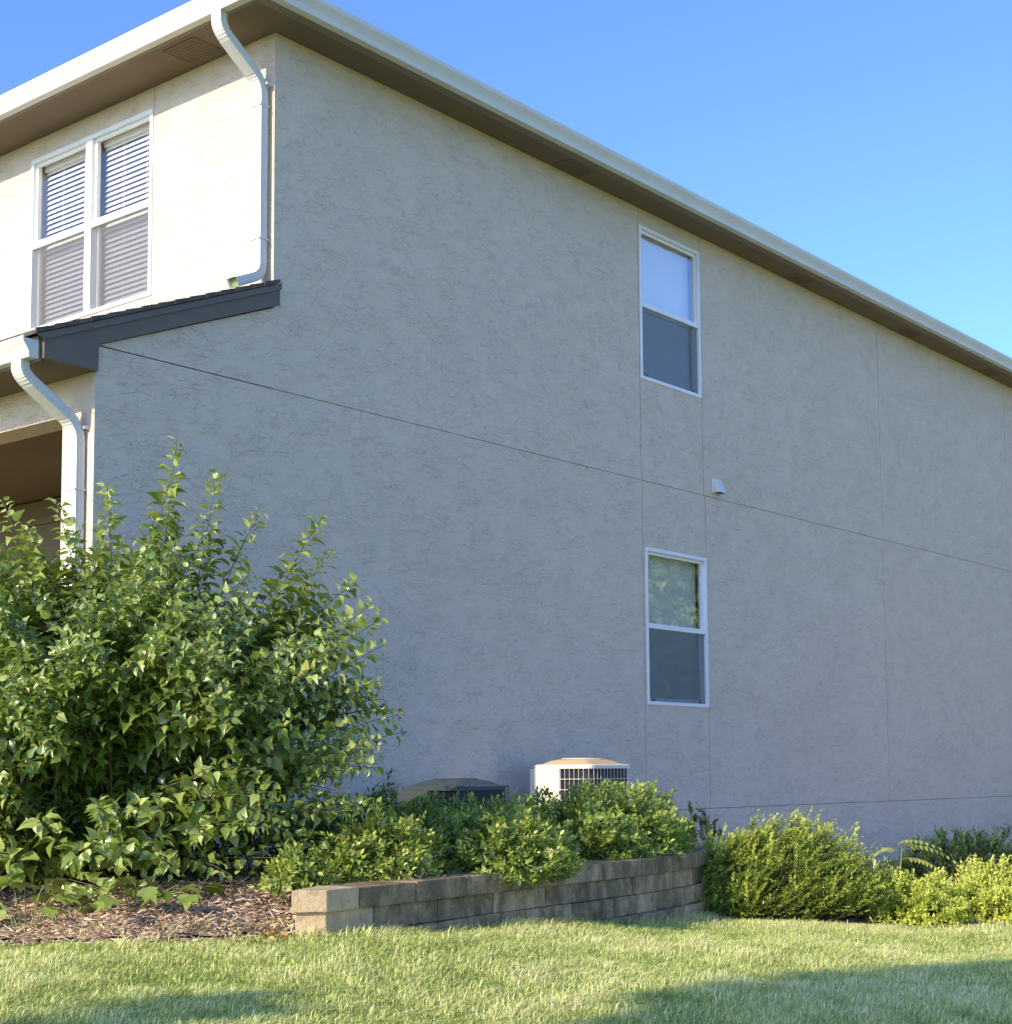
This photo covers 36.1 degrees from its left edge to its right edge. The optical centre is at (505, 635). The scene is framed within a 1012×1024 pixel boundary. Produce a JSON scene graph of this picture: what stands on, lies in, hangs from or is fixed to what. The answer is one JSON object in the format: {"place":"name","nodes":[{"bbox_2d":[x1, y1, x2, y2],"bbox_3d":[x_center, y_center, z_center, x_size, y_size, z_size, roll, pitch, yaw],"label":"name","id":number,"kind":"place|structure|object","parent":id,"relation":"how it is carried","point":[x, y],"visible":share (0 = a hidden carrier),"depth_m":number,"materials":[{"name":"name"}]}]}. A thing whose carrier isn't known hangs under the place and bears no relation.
{"place":"outdoors","nodes":[
{"label":"outdoors","id":0,"kind":"place"},
{"bbox_2d":[0,858,295,939],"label":"mulch bed","id":1,"kind":"object","parent":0,"point":[193,917],"visible":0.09,"depth_m":7.57,"materials":[{"name":"brown wood"}]},
{"bbox_2d":[0,868,107,929],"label":"lobed plant","id":2,"kind":"object","parent":1,"relation":"on","point":[14,877],"visible":0.94,"depth_m":7.60,"materials":[{"name":"green plant"}]},
{"bbox_2d":[60,876,226,912],"bbox_3d":[-1.794,1.266,7.639,0.719,0.167,0.765,-5,-7,39],"label":"lobed plant","id":3,"kind":"object","parent":1,"relation":"on","point":[150,893],"visible":0.95,"depth_m":7.53,"materials":[{"name":"green plant"}]},
{"bbox_2d":[0,436,406,898],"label":"leafy bush","id":4,"kind":"object","parent":1,"relation":"on","point":[146,727],"visible":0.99,"depth_m":8.03,"materials":[{"name":"green plant"}]},
{"bbox_2d":[215,915,318,942],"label":"leaf litter","id":5,"kind":"object","parent":1,"relation":"on","point":[264,934],"visible":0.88,"depth_m":7.28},
{"bbox_2d":[249,836,347,900],"bbox_3d":[-1.034,1.173,7.846,0.391,0.342,0.531,-2,-5,19],"label":"shrub","id":6,"kind":"object","parent":1,"relation":"on","point":[302,872],"visible":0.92,"depth_m":7.77,"materials":[{"name":"green plant"}]},
{"bbox_2d":[251,768,460,875],"bbox_3d":[-0.840,1.114,9.030,1.248,0.699,1.539,-5,-7,39],"label":"shrub","id":7,"kind":"object","parent":1,"relation":"on","point":[323,827],"visible":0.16,"depth_m":8.89,"materials":[{"name":"green plant"}]},
{"bbox_2d":[298,797,447,883],"bbox_3d":[-0.667,1.130,8.325,0.616,0.538,0.968,-4,-6,34],"label":"shrub","id":8,"kind":"object","parent":1,"relation":"on","point":[364,854],"visible":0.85,"depth_m":8.21,"materials":[{"name":"green plant"}]},
{"bbox_2d":[398,778,508,816],"bbox_3d":[-0.371,1.325,11.501,0.700,0.544,0.700,-5,-7,39],"label":"air conditioner","id":9,"kind":"object","parent":1,"relation":"on","point":[451,787],"visible":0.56,"depth_m":11.33,"materials":[{"name":"grey paint"}]},
{"bbox_2d":[386,787,592,880],"bbox_3d":[-0.147,1.206,9.356,1.346,0.593,2.259,-4,-6,34],"label":"shrub","id":10,"kind":"object","parent":1,"relation":"on","point":[458,818],"visible":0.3,"depth_m":8.99,"materials":[{"name":"green plant"}]},
{"bbox_2d":[450,805,586,899],"bbox_3d":[0.059,1.225,8.928,0.995,0.505,0.719,3,-6,-35],"label":"flowering shrub","id":11,"kind":"object","parent":1,"relation":"on","point":[515,856],"visible":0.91,"depth_m":8.76,"materials":[{"name":"green plant"}]},
{"bbox_2d":[530,758,629,815],"bbox_3d":[0.624,1.352,12.744,0.700,0.697,0.700,-5,-7,39],"label":"air conditioner","id":12,"kind":"object","parent":1,"relation":"on","point":[557,776],"visible":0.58,"depth_m":12.56,"materials":[{"name":"beige paint"}]},
{"bbox_2d":[522,774,705,860],"bbox_3d":[0.645,1.272,10.602,1.301,0.668,2.260,-3,-6,31],"label":"flowering shrub","id":13,"kind":"object","parent":1,"relation":"on","point":[634,821],"visible":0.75,"depth_m":10.23,"materials":[{"name":"green plant"}]},
{"bbox_2d":[0,0,1011,357],"label":"sky","id":14,"kind":"structure","parent":0,"point":[873,138],"materials":[{"name":"blue"}]},
{"bbox_2d":[0,909,1011,1023],"bbox_3d":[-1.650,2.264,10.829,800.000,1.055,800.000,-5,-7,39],"label":"lawn ground","id":15,"kind":"structure","parent":0,"point":[170,950],"depth_m":6.65,"materials":[{"name":"green plant"}]},
{"bbox_2d":[0,865,444,946],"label":"mulch shreds","id":16,"kind":"object","parent":15,"relation":"on","point":[205,881],"visible":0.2,"depth_m":7.58,"materials":[{"name":"brown wood"}]},
{"bbox_2d":[291,842,712,936],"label":"retaining wall","id":17,"kind":"structure","parent":15,"relation":"on","point":[650,888],"depth_m":8.65,"materials":[{"name":"stone"}]},
{"bbox_2d":[0,0,1011,863],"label":"house","id":18,"kind":"structure","parent":15,"relation":"on","point":[568,442],"depth_m":13.37,"materials":[{"name":"paint"}]},
{"bbox_2d":[28,108,153,330],"bbox_3d":[-3.230,-3.251,12.975,2.658,2.316,0.626,-5,-7,39],"label":"window","id":19,"kind":"structure","parent":18,"relation":"in","point":[102,239],"depth_m":12.98,"materials":[{"name":"white plastic"}]},
{"bbox_2d":[638,224,701,397],"bbox_3d":[1.582,-3.182,15.385,0.129,1.516,1.076,-5,-7,39],"label":"window","id":20,"kind":"structure","parent":18,"relation":"in","point":[665,323],"depth_m":15.51,"materials":[{"name":"white plastic"}]},
{"bbox_2d":[645,547,708,707],"bbox_3d":[1.624,-0.063,15.136,0.129,1.498,1.077,-5,-7,39],"label":"window","id":21,"kind":"structure","parent":18,"relation":"in","point":[671,631],"depth_m":15.26,"materials":[{"name":"white plastic"}]},
{"bbox_2d":[725,852,1011,927],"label":"mulch strip","id":22,"kind":"object","parent":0,"point":[862,921],"visible":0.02,"depth_m":11.07,"materials":[{"name":"brown wood"}]},
{"bbox_2d":[684,801,733,869],"bbox_3d":[1.586,1.740,12.750,0.640,0.776,0.787,-5,-7,39],"label":"dark evergreen","id":23,"kind":"object","parent":22,"relation":"on","point":[703,821],"visible":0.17,"depth_m":12.74,"materials":[{"name":"green plant"}]},
{"bbox_2d":[693,807,912,921],"bbox_3d":[1.920,1.644,11.282,2.400,0.811,1.470,1,-5,-16],"label":"feathery evergreen","id":24,"kind":"object","parent":22,"relation":"on","point":[798,883],"visible":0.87,"depth_m":10.90,"materials":[{"name":"green plant"}]},
{"bbox_2d":[873,839,954,875],"bbox_3d":[3.176,1.902,12.035,0.476,0.659,0.498,3,-6,-31],"label":"compound leaf sapling","id":25,"kind":"object","parent":22,"relation":"on","point":[912,846],"visible":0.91,"depth_m":12.02,"materials":[{"name":"green plant"}]},
{"bbox_2d":[851,865,988,928],"bbox_3d":[2.986,1.911,11.331,1.027,0.510,1.182,-2,-5,18],"label":"golden shrub","id":26,"kind":"object","parent":22,"relation":"on","point":[925,904],"visible":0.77,"depth_m":11.04,"materials":[{"name":"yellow plant"}]},
{"bbox_2d":[879,820,1011,886],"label":"dark evergreen","id":27,"kind":"object","parent":22,"relation":"on","point":[961,848],"visible":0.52,"depth_m":13.56,"materials":[{"name":"green plant"}]},
{"bbox_2d":[938,853,1011,923],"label":"golden shrub","id":28,"kind":"object","parent":22,"relation":"on","point":[992,887],"visible":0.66,"depth_m":11.28,"materials":[{"name":"yellow plant"}]}
]}

